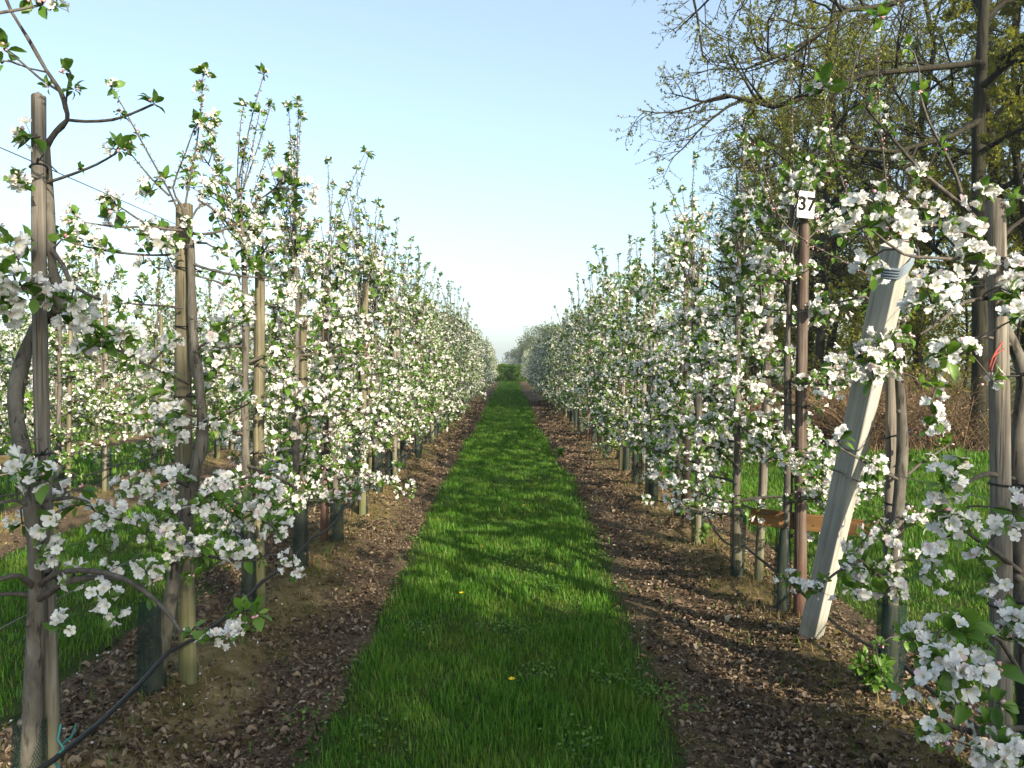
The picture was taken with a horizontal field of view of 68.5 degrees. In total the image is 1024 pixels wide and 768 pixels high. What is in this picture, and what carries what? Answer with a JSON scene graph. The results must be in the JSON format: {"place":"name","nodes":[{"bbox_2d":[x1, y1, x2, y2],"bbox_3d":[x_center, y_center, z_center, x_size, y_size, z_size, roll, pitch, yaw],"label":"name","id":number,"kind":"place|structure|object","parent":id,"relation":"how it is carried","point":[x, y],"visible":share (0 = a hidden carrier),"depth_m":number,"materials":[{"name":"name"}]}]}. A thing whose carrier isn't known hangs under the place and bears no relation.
{"place":"outdoors","nodes":[
{"label":"outdoors","id":0,"kind":"place"},
{"bbox_2d":[0,405,429,727],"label":"alley grass","id":1,"kind":"structure","parent":0,"point":[23,567],"depth_m":5.02,"materials":[{"name":"plant"}]},
{"bbox_2d":[0,413,969,767],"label":"dry grass","id":2,"kind":"structure","parent":0,"point":[172,681],"depth_m":4.30,"materials":[{"name":"plant"}]},
{"bbox_2d":[0,365,1015,767],"bbox_3d":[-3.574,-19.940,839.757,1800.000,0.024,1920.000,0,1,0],"label":"ground","id":3,"kind":"structure","parent":0,"point":[314,743],"depth_m":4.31,"materials":[{"name":"plant"}]},
{"bbox_2d":[0,403,311,471],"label":"soil strip","id":4,"kind":"object","parent":3,"relation":"on","point":[4,458],"visible":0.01,"depth_m":14.14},
{"bbox_2d":[0,304,56,430],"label":"apple tree","id":5,"kind":"object","parent":4,"relation":"on","point":[52,399],"visible":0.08,"depth_m":11.84,"materials":[{"name":"white plant"}]},
{"bbox_2d":[24,306,93,445],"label":"apple tree","id":6,"kind":"object","parent":4,"relation":"on","point":[50,349],"visible":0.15,"depth_m":12.87,"materials":[{"name":"white plant"}]},
{"bbox_2d":[62,274,125,439],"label":"apple tree","id":7,"kind":"object","parent":4,"relation":"on","point":[116,405],"visible":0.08,"depth_m":13.98,"materials":[{"name":"white plant"}]},
{"bbox_2d":[95,308,148,434],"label":"apple tree","id":8,"kind":"object","parent":4,"relation":"on","point":[122,397],"visible":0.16,"depth_m":15.12,"materials":[{"name":"white plant"}]},
{"bbox_2d":[0,386,403,507],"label":"alley grass","id":9,"kind":"structure","parent":3,"relation":"on","point":[89,461],"depth_m":11.88,"materials":[{"name":"plant"}]},
{"bbox_2d":[0,397,414,556],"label":"soil strip","id":10,"kind":"object","parent":3,"relation":"on","point":[69,521],"visible":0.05,"depth_m":7.87,"materials":[{"name":"soil"}]},
{"bbox_2d":[0,274,84,479],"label":"apple tree","id":11,"kind":"object","parent":10,"relation":"on","point":[63,458],"visible":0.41,"depth_m":6.84,"materials":[{"name":"white plant"}]},
{"bbox_2d":[0,213,134,500],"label":"apple tree","id":12,"kind":"object","parent":10,"relation":"on","point":[61,360],"visible":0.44,"depth_m":7.61,"materials":[{"name":"white plant"}]},
{"bbox_2d":[66,314,75,495],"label":"wooden post","id":13,"kind":"object","parent":10,"relation":"on","point":[69,415],"visible":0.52,"depth_m":7.66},
{"bbox_2d":[102,294,112,491],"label":"wooden post","id":14,"kind":"object","parent":10,"relation":"on","point":[105,446],"visible":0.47,"depth_m":8.49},
{"bbox_2d":[49,230,167,490],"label":"apple tree","id":15,"kind":"object","parent":10,"relation":"on","point":[96,288],"visible":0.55,"depth_m":8.48,"materials":[{"name":"white plant"}]},
{"bbox_2d":[108,249,209,471],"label":"apple tree","id":16,"kind":"object","parent":10,"relation":"on","point":[143,280],"visible":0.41,"depth_m":9.60,"materials":[{"name":"white plant"}]},
{"bbox_2d":[0,418,353,553],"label":"leaf litter","id":17,"kind":"object","parent":10,"relation":"on","point":[139,471],"visible":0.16,"depth_m":8.78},
{"bbox_2d":[146,270,221,448],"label":"apple tree","id":18,"kind":"object","parent":10,"relation":"on","point":[204,320],"visible":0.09,"depth_m":10.58,"materials":[{"name":"white plant"}]},
{"bbox_2d":[192,268,252,457],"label":"apple tree","id":19,"kind":"object","parent":10,"relation":"on","point":[209,310],"visible":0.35,"depth_m":11.47,"materials":[{"name":"white plant"}]},
{"bbox_2d":[211,289,269,449],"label":"apple tree","id":20,"kind":"object","parent":10,"relation":"on","point":[239,363],"visible":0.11,"depth_m":12.62,"materials":[{"name":"white plant"}]},
{"bbox_2d":[223,266,286,428],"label":"apple tree","id":21,"kind":"object","parent":10,"relation":"on","point":[272,414],"visible":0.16,"depth_m":13.53,"materials":[{"name":"white plant"}]},
{"bbox_2d":[264,305,292,430],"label":"apple tree","id":22,"kind":"object","parent":10,"relation":"on","point":[268,388],"visible":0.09,"depth_m":14.54,"materials":[{"name":"white plant"}]},
{"bbox_2d":[0,381,497,767],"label":"soil strip","id":23,"kind":"object","parent":3,"relation":"on","point":[236,654],"visible":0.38,"depth_m":3.73,"materials":[{"name":"soil"}]},
{"bbox_2d":[28,91,61,767],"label":"wooden post","id":24,"kind":"object","parent":23,"relation":"on","point":[38,167],"visible":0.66,"depth_m":2.22,"materials":[{"name":"wood"}]},
{"bbox_2d":[0,0,272,767],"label":"apple tree","id":25,"kind":"object","parent":23,"relation":"on","point":[30,473],"visible":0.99,"depth_m":2.14,"materials":[{"name":"white plant"}]},
{"bbox_2d":[56,62,305,697],"bbox_3d":[-1.287,0.022,2.992,1.084,2.657,0.695,0,1,0],"label":"apple tree","id":26,"kind":"object","parent":23,"relation":"on","point":[190,503],"visible":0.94,"depth_m":3.00,"materials":[{"name":"white plant"}]},
{"bbox_2d":[173,203,202,684],"bbox_3d":[-1.383,0.288,3.247,0.169,2.132,0.095,1,2,22],"label":"wooden post","id":27,"kind":"object","parent":23,"relation":"on","point":[186,609],"visible":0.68,"depth_m":3.23,"materials":[{"name":"wood"}]},
{"bbox_2d":[0,399,486,767],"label":"leaf litter","id":28,"kind":"object","parent":23,"relation":"on","point":[83,711],"visible":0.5,"depth_m":3.56,"materials":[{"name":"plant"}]},
{"bbox_2d":[130,63,365,614],"bbox_3d":[-1.524,-0.192,4.139,1.212,3.069,1.257,0,1,8],"label":"apple tree","id":29,"kind":"object","parent":23,"relation":"on","point":[253,231],"visible":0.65,"depth_m":4.12,"materials":[{"name":"white plant"}]},
{"bbox_2d":[249,253,267,609],"bbox_3d":[-1.453,0.300,4.273,0.162,2.086,0.104,0,1,0],"label":"wooden post","id":30,"kind":"object","parent":23,"relation":"on","point":[258,452],"visible":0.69,"depth_m":4.26,"materials":[{"name":"wood"}]},
{"bbox_2d":[192,94,389,568],"bbox_3d":[-1.514,-0.338,5.225,1.186,3.297,1.335,0,1,0],"label":"apple tree","id":31,"kind":"object","parent":23,"relation":"on","point":[295,242],"visible":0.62,"depth_m":5.16,"materials":[{"name":"white plant"}]},
{"bbox_2d":[298,317,314,515],"bbox_3d":[-1.453,0.412,5.302,0.133,1.800,0.090,0,1,0],"label":"wooden post","id":32,"kind":"object","parent":23,"relation":"on","point":[303,378],"visible":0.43,"depth_m":5.28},
{"bbox_2d":[235,145,416,542],"bbox_3d":[-1.448,-0.292,5.965,1.116,3.234,1.300,-1,2,-45],"label":"apple tree","id":33,"kind":"object","parent":23,"relation":"on","point":[342,368],"visible":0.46,"depth_m":5.97,"materials":[{"name":"white plant"}]},
{"bbox_2d":[320,264,336,541],"bbox_3d":[-1.505,0.182,6.144,0.142,2.332,0.101,0,1,0],"label":"wooden post","id":34,"kind":"object","parent":23,"relation":"on","point":[324,519],"visible":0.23,"depth_m":6.14,"materials":[{"name":"wood"}]},
{"bbox_2d":[287,164,427,512],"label":"apple tree","id":35,"kind":"object","parent":23,"relation":"on","point":[359,444],"visible":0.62,"depth_m":7.03,"materials":[{"name":"white plant"}]},
{"bbox_2d":[359,281,372,515],"bbox_3d":[-1.368,0.163,7.035,0.146,2.264,0.109,0,1,0],"label":"wooden post","id":36,"kind":"object","parent":23,"relation":"on","point":[362,506],"visible":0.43,"depth_m":7.02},
{"bbox_2d":[320,197,441,492],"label":"apple tree","id":37,"kind":"object","parent":23,"relation":"on","point":[386,387],"visible":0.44,"depth_m":8.10,"materials":[{"name":"white plant"}]},
{"bbox_2d":[344,216,435,482],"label":"apple tree","id":38,"kind":"object","parent":23,"relation":"on","point":[423,372],"visible":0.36,"depth_m":9.07,"materials":[{"name":"white plant"}]},
{"bbox_2d":[355,235,437,468],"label":"apple tree","id":39,"kind":"object","parent":23,"relation":"on","point":[405,316],"visible":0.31,"depth_m":10.16,"materials":[{"name":"white plant"}]},
{"bbox_2d":[380,245,456,457],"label":"apple tree","id":40,"kind":"object","parent":23,"relation":"on","point":[427,387],"visible":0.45,"depth_m":11.11,"materials":[{"name":"white plant"}]},
{"bbox_2d":[379,271,465,452],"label":"apple tree","id":41,"kind":"object","parent":23,"relation":"on","point":[441,408],"visible":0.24,"depth_m":12.20,"materials":[{"name":"white plant"}]},
{"bbox_2d":[403,264,460,442],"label":"apple tree","id":42,"kind":"object","parent":23,"relation":"on","point":[438,347],"visible":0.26,"depth_m":13.17,"materials":[{"name":"white plant"}]},
{"bbox_2d":[413,285,471,433],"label":"apple tree","id":43,"kind":"object","parent":23,"relation":"on","point":[454,350],"visible":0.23,"depth_m":15.11,"materials":[{"name":"white plant"}]},
{"bbox_2d":[441,339,443,433],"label":"wooden post","id":44,"kind":"object","parent":23,"relation":"on","point":[442,431],"visible":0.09,"depth_m":15.21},
{"bbox_2d":[37,383,487,767],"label":"irrigation hose","id":45,"kind":"object","parent":44,"relation":"attached to","point":[64,750],"visible":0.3,"depth_m":2.70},
{"bbox_2d":[422,281,464,437],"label":"apple tree","id":46,"kind":"object","parent":23,"relation":"on","point":[455,342],"visible":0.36,"depth_m":14.14,"materials":[{"name":"white plant"}]},
{"bbox_2d":[421,284,471,418],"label":"apple tree","id":47,"kind":"object","parent":23,"relation":"on","point":[456,397],"visible":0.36,"depth_m":16.18,"materials":[{"name":"white plant"}]},
{"bbox_2d":[427,280,473,423],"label":"apple tree","id":48,"kind":"object","parent":23,"relation":"on","point":[465,336],"visible":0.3,"depth_m":17.18,"materials":[{"name":"white plant"}]},
{"bbox_2d":[270,466,710,767],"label":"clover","id":49,"kind":"object","parent":3,"relation":"on","point":[565,727],"visible":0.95,"depth_m":3.49,"materials":[{"name":"green plant"}]},
{"bbox_2d":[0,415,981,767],"bbox_3d":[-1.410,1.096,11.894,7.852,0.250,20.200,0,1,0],"label":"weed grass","id":50,"kind":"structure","parent":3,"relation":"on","point":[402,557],"depth_m":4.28,"materials":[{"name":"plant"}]},
{"bbox_2d":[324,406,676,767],"bbox_3d":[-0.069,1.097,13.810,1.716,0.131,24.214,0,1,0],"label":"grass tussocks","id":51,"kind":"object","parent":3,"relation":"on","point":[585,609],"depth_m":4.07,"materials":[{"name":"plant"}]},
{"bbox_2d":[494,363,592,380],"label":"clipped hedge","id":52,"kind":"object","parent":3,"relation":"on","point":[508,372],"visible":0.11,"depth_m":68.03,"materials":[{"name":"green plant"}]},
{"bbox_2d":[696,162,782,382],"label":"apple tree","id":53,"kind":"object","parent":3,"relation":"on","point":[725,188],"visible":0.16,"depth_m":30.14,"materials":[{"name":"green plant"}]},
{"bbox_2d":[702,270,813,402],"bbox_3d":[6.532,-1.154,20.851,3.800,4.435,2.936,0,1,-6],"label":"hazel shrub","id":54,"kind":"object","parent":3,"relation":"on","point":[729,298],"visible":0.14,"depth_m":20.63,"materials":[{"name":"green plant"}]},
{"bbox_2d":[706,258,813,393],"bbox_3d":[7.451,-1.590,23.167,3.443,5.202,4.192,1,2,43],"label":"hazel shrub","id":55,"kind":"object","parent":3,"relation":"on","point":[723,277],"visible":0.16,"depth_m":23.53,"materials":[{"name":"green plant"}]},
{"bbox_2d":[518,381,1016,767],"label":"soil strip","id":56,"kind":"object","parent":3,"relation":"on","point":[723,747],"visible":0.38,"depth_m":3.78,"materials":[{"name":"soil"}]},
{"bbox_2d":[546,291,592,421],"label":"apple tree","id":57,"kind":"object","parent":56,"relation":"on","point":[564,378],"visible":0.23,"depth_m":17.95,"materials":[{"name":"white plant"}]},
{"bbox_2d":[545,273,597,430],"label":"apple tree","id":58,"kind":"object","parent":56,"relation":"on","point":[565,359],"visible":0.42,"depth_m":15.89,"materials":[{"name":"white plant"}]},
{"bbox_2d":[549,292,607,427],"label":"apple tree","id":59,"kind":"object","parent":56,"relation":"on","point":[562,369],"visible":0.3,"depth_m":16.87,"materials":[{"name":"white plant"}]},
{"bbox_2d":[561,307,606,435],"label":"apple tree","id":60,"kind":"object","parent":56,"relation":"on","point":[576,372],"visible":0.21,"depth_m":14.89,"materials":[{"name":"white plant"}]},
{"bbox_2d":[561,261,632,440],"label":"apple tree","id":61,"kind":"object","parent":56,"relation":"on","point":[575,347],"visible":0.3,"depth_m":13.88,"materials":[{"name":"white plant"}]},
{"bbox_2d":[557,244,640,453],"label":"apple tree","id":62,"kind":"object","parent":56,"relation":"on","point":[594,342],"visible":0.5,"depth_m":11.76,"materials":[{"name":"white plant"}]},
{"bbox_2d":[563,270,638,445],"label":"apple tree","id":63,"kind":"object","parent":56,"relation":"on","point":[588,318],"visible":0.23,"depth_m":12.89,"materials":[{"name":"white plant"}]},
{"bbox_2d":[581,253,659,458],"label":"apple tree","id":64,"kind":"object","parent":56,"relation":"on","point":[597,367],"visible":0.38,"depth_m":10.95,"materials":[{"name":"white plant"}]},
{"bbox_2d":[575,234,678,471],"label":"apple tree","id":65,"kind":"object","parent":56,"relation":"on","point":[626,297],"visible":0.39,"depth_m":9.89,"materials":[{"name":"white plant"}]},
{"bbox_2d":[584,236,674,484],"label":"apple tree","id":66,"kind":"object","parent":56,"relation":"on","point":[612,442],"visible":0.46,"depth_m":8.93,"materials":[{"name":"white plant"}]},
{"bbox_2d":[592,201,705,499],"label":"apple tree","id":67,"kind":"object","parent":56,"relation":"on","point":[620,334],"visible":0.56,"depth_m":7.90,"materials":[{"name":"white plant"}]},
{"bbox_2d":[683,274,690,518],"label":"wooden post","id":68,"kind":"object","parent":56,"relation":"on","point":[687,446],"visible":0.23,"depth_m":6.89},
{"bbox_2d":[616,151,759,543],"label":"apple tree","id":69,"kind":"object","parent":56,"relation":"on","point":[691,230],"visible":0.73,"depth_m":5.88,"materials":[{"name":"white plant"}]},
{"bbox_2d":[624,184,752,516],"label":"apple tree","id":70,"kind":"object","parent":56,"relation":"on","point":[667,240],"visible":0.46,"depth_m":6.86,"materials":[{"name":"white plant"}]},
{"bbox_2d":[694,276,701,544],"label":"wooden post","id":71,"kind":"object","parent":56,"relation":"on","point":[698,463],"visible":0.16,"depth_m":5.94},
{"bbox_2d":[622,112,861,577],"bbox_3d":[1.458,-0.206,5.040,1.354,3.082,1.211,0,1,-10],"label":"apple tree","id":72,"kind":"object","parent":56,"relation":"on","point":[704,435],"visible":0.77,"depth_m":4.91,"materials":[{"name":"white plant"}]},
{"bbox_2d":[528,400,987,767],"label":"leaf litter","id":73,"kind":"object","parent":56,"relation":"on","point":[545,415],"visible":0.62,"depth_m":3.77,"materials":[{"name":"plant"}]},
{"bbox_2d":[754,269,781,581],"bbox_3d":[1.687,0.300,4.949,0.174,2.116,0.090,0,1,0],"label":"wooden post","id":74,"kind":"object","parent":56,"relation":"on","point":[760,530],"visible":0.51,"depth_m":4.94,"materials":[{"name":"wood"}]},
{"bbox_2d":[658,42,884,612],"bbox_3d":[1.547,-0.275,4.252,1.334,3.260,1.208,0,2,-17],"label":"apple tree","id":75,"kind":"object","parent":56,"relation":"on","point":[785,460],"visible":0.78,"depth_m":4.21,"materials":[{"name":"white plant"}]},
{"bbox_2d":[785,218,817,617],"bbox_3d":[1.615,0.194,4.219,0.175,2.362,0.096,0,1,0],"label":"wooden post","id":76,"kind":"object","parent":56,"relation":"on","point":[800,533],"visible":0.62,"depth_m":4.21,"materials":[{"name":"wood"}]},
{"bbox_2d":[577,417,1023,760],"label":"irrigation hose","id":77,"kind":"object","parent":76,"relation":"attached to","point":[906,668],"visible":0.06,"depth_m":3.64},
{"bbox_2d":[796,190,815,218],"bbox_3d":[1.625,-0.988,4.146,0.111,0.150,0.011,4,-3,-9],"label":"number sign","id":78,"kind":"object","parent":76,"relation":"attached to","point":[805,206],"visible":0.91,"depth_m":4.14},
{"bbox_2d":[750,508,869,536],"bbox_3d":[1.689,0.785,4.259,0.651,0.095,0.034,5,2,12],"label":"wooden plank","id":79,"kind":"object","parent":76,"relation":"attached to","point":[773,518],"visible":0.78,"depth_m":4.27,"materials":[{"name":"wood"}]},
{"bbox_2d":[747,18,962,691],"bbox_3d":[1.438,-0.068,2.981,1.052,2.838,0.395,0,1,-11],"label":"apple tree","id":80,"kind":"object","parent":56,"relation":"on","point":[861,565],"visible":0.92,"depth_m":2.99,"materials":[{"name":"white plant"}]},
{"bbox_2d":[799,239,916,640],"bbox_3d":[1.539,0.453,3.438,0.203,2.288,0.126,-23,36,-32],"label":"leaning timber","id":81,"kind":"object","parent":56,"relation":"on","point":[882,312],"visible":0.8,"depth_m":3.29,"materials":[{"name":"grey wood"}]},
{"bbox_2d":[847,645,895,693],"bbox_3d":[1.501,1.204,3.130,0.172,0.179,0.160,1,2,42],"label":"leafy sprout","id":82,"kind":"object","parent":56,"relation":"on","point":[871,672],"visible":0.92,"depth_m":3.12,"materials":[{"name":"green plant"}]},
{"bbox_2d":[881,374,920,651],"bbox_3d":[1.665,0.661,3.223,0.149,1.408,0.062,1,2,24],"label":"wooden post","id":83,"kind":"object","parent":56,"relation":"on","point":[889,436],"visible":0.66,"depth_m":3.21,"materials":[{"name":"wood"}]},
{"bbox_2d":[805,2,1023,767],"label":"apple tree","id":84,"kind":"object","parent":56,"relation":"on","point":[931,661],"visible":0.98,"depth_m":2.19,"materials":[{"name":"white plant"}]},
{"bbox_2d":[985,198,1023,767],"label":"wooden post","id":85,"kind":"object","parent":56,"relation":"on","point":[1001,483],"visible":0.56,"depth_m":2.33,"materials":[{"name":"wood"}]},
{"bbox_2d":[696,99,862,404],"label":"apple tree","id":86,"kind":"object","parent":3,"relation":"on","point":[724,261],"visible":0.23,"depth_m":24.58,"materials":[{"name":"plant"}]},
{"bbox_2d":[714,81,865,385],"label":"apple tree","id":87,"kind":"object","parent":3,"relation":"on","point":[755,126],"visible":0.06,"depth_m":25.47,"materials":[{"name":"green plant"}]},
{"bbox_2d":[609,0,1023,452],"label":"oak tree","id":88,"kind":"object","parent":3,"relation":"on","point":[977,124],"visible":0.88,"depth_m":11.39,"materials":[{"name":"brown plant"}]},
{"bbox_2d":[700,0,939,396],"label":"tree","id":89,"kind":"object","parent":3,"relation":"on","point":[834,265],"visible":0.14,"depth_m":20.19,"materials":[{"name":"green plant"}]},
{"bbox_2d":[637,350,1015,453],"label":"undergrowth","id":90,"kind":"object","parent":3,"relation":"on","point":[829,420],"visible":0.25,"depth_m":13.04,"materials":[{"name":"plant"}]},
{"bbox_2d":[729,71,952,377],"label":"apple tree","id":91,"kind":"object","parent":3,"relation":"on","point":[811,327],"visible":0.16,"depth_m":23.15,"materials":[{"name":"green plant"}]},
{"bbox_2d":[728,0,972,399],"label":"tree","id":92,"kind":"object","parent":3,"relation":"on","point":[821,330],"visible":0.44,"depth_m":16.78,"materials":[{"name":"green plant"}]},
{"bbox_2d":[705,185,1020,395],"bbox_3d":[21.561,-3.567,36.103,29.516,8.556,45.407,0,1,0],"label":"wood understorey","id":93,"kind":"object","parent":3,"relation":"on","point":[846,324],"visible":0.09,"depth_m":22.87,"materials":[{"name":"brown plant"}]},
{"bbox_2d":[773,21,970,393],"bbox_3d":[11.143,-5.319,24.303,6.182,12.668,7.088,0,1,6],"label":"tree","id":94,"kind":"object","parent":3,"relation":"on","point":[934,95],"visible":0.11,"depth_m":22.55,"materials":[{"name":"green plant"}]},
{"bbox_2d":[753,0,1022,395],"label":"tree","id":95,"kind":"object","parent":3,"relation":"on","point":[919,356],"visible":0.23,"depth_m":19.16,"materials":[{"name":"green plant"}]},
{"bbox_2d":[807,247,970,413],"bbox_3d":[7.282,-0.770,15.044,2.610,3.943,3.378,-1,2,-44],"label":"hazel shrub","id":96,"kind":"object","parent":3,"relation":"on","point":[859,315],"visible":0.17,"depth_m":15.18,"materials":[{"name":"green plant"}]},
{"bbox_2d":[808,227,971,399],"bbox_3d":[10.102,-1.610,20.223,4.644,5.421,3.588,1,2,38],"label":"hazel shrub","id":97,"kind":"object","parent":3,"relation":"on","point":[907,353],"visible":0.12,"depth_m":20.36,"materials":[{"name":"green plant"}]},
{"bbox_2d":[758,0,1023,295],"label":"oak tree","id":98,"kind":"object","parent":3,"relation":"on","point":[930,245],"visible":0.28,"depth_m":16.83,"materials":[{"name":"green plant"}]},
{"bbox_2d":[815,232,971,400],"bbox_3d":[9.267,-1.439,17.272,3.443,5.202,4.192,0,1,6],"label":"hazel shrub","id":99,"kind":"object","parent":3,"relation":"on","point":[928,250],"visible":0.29,"depth_m":17.39,"materials":[{"name":"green plant"}]},
{"bbox_2d":[829,52,1013,402],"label":"tree","id":100,"kind":"object","parent":3,"relation":"on","point":[937,125],"visible":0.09,"depth_m":28.89,"materials":[{"name":"plant"}]},
{"bbox_2d":[871,0,1023,425],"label":"tree","id":101,"kind":"object","parent":3,"relation":"on","point":[967,27],"visible":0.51,"depth_m":15.03,"materials":[{"name":"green plant"}]},
{"bbox_2d":[907,233,1016,411],"bbox_3d":[13.507,-1.915,22.934,5.067,5.914,3.914,-1,2,-35],"label":"hazel shrub","id":102,"kind":"object","parent":3,"relation":"on","point":[966,330],"visible":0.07,"depth_m":22.69,"materials":[{"name":"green plant"}]},
{"bbox_2d":[912,192,1023,391],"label":"hazel shrub","id":103,"kind":"object","parent":3,"relation":"on","point":[1018,326],"visible":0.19,"depth_m":17.46,"materials":[{"name":"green plant"}]},
{"bbox_2d":[916,2,1023,289],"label":"tree","id":104,"kind":"object","parent":3,"relation":"on","point":[1002,174],"visible":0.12,"depth_m":17.82,"materials":[{"name":"green plant"}]},
{"bbox_2d":[923,0,1023,351],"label":"tree","id":105,"kind":"object","parent":3,"relation":"on","point":[1017,21],"visible":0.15,"depth_m":19.30,"materials":[{"name":"green plant"}]},
{"bbox_2d":[0,0,1023,365],"label":"sky","id":106,"kind":"structure","parent":0,"point":[487,124],"materials":[{"name":"blue"}]},
{"bbox_2d":[576,393,1015,702],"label":"meadow grass","id":107,"kind":"structure","parent":0,"point":[746,477],"depth_m":7.80,"materials":[{"name":"plant"}]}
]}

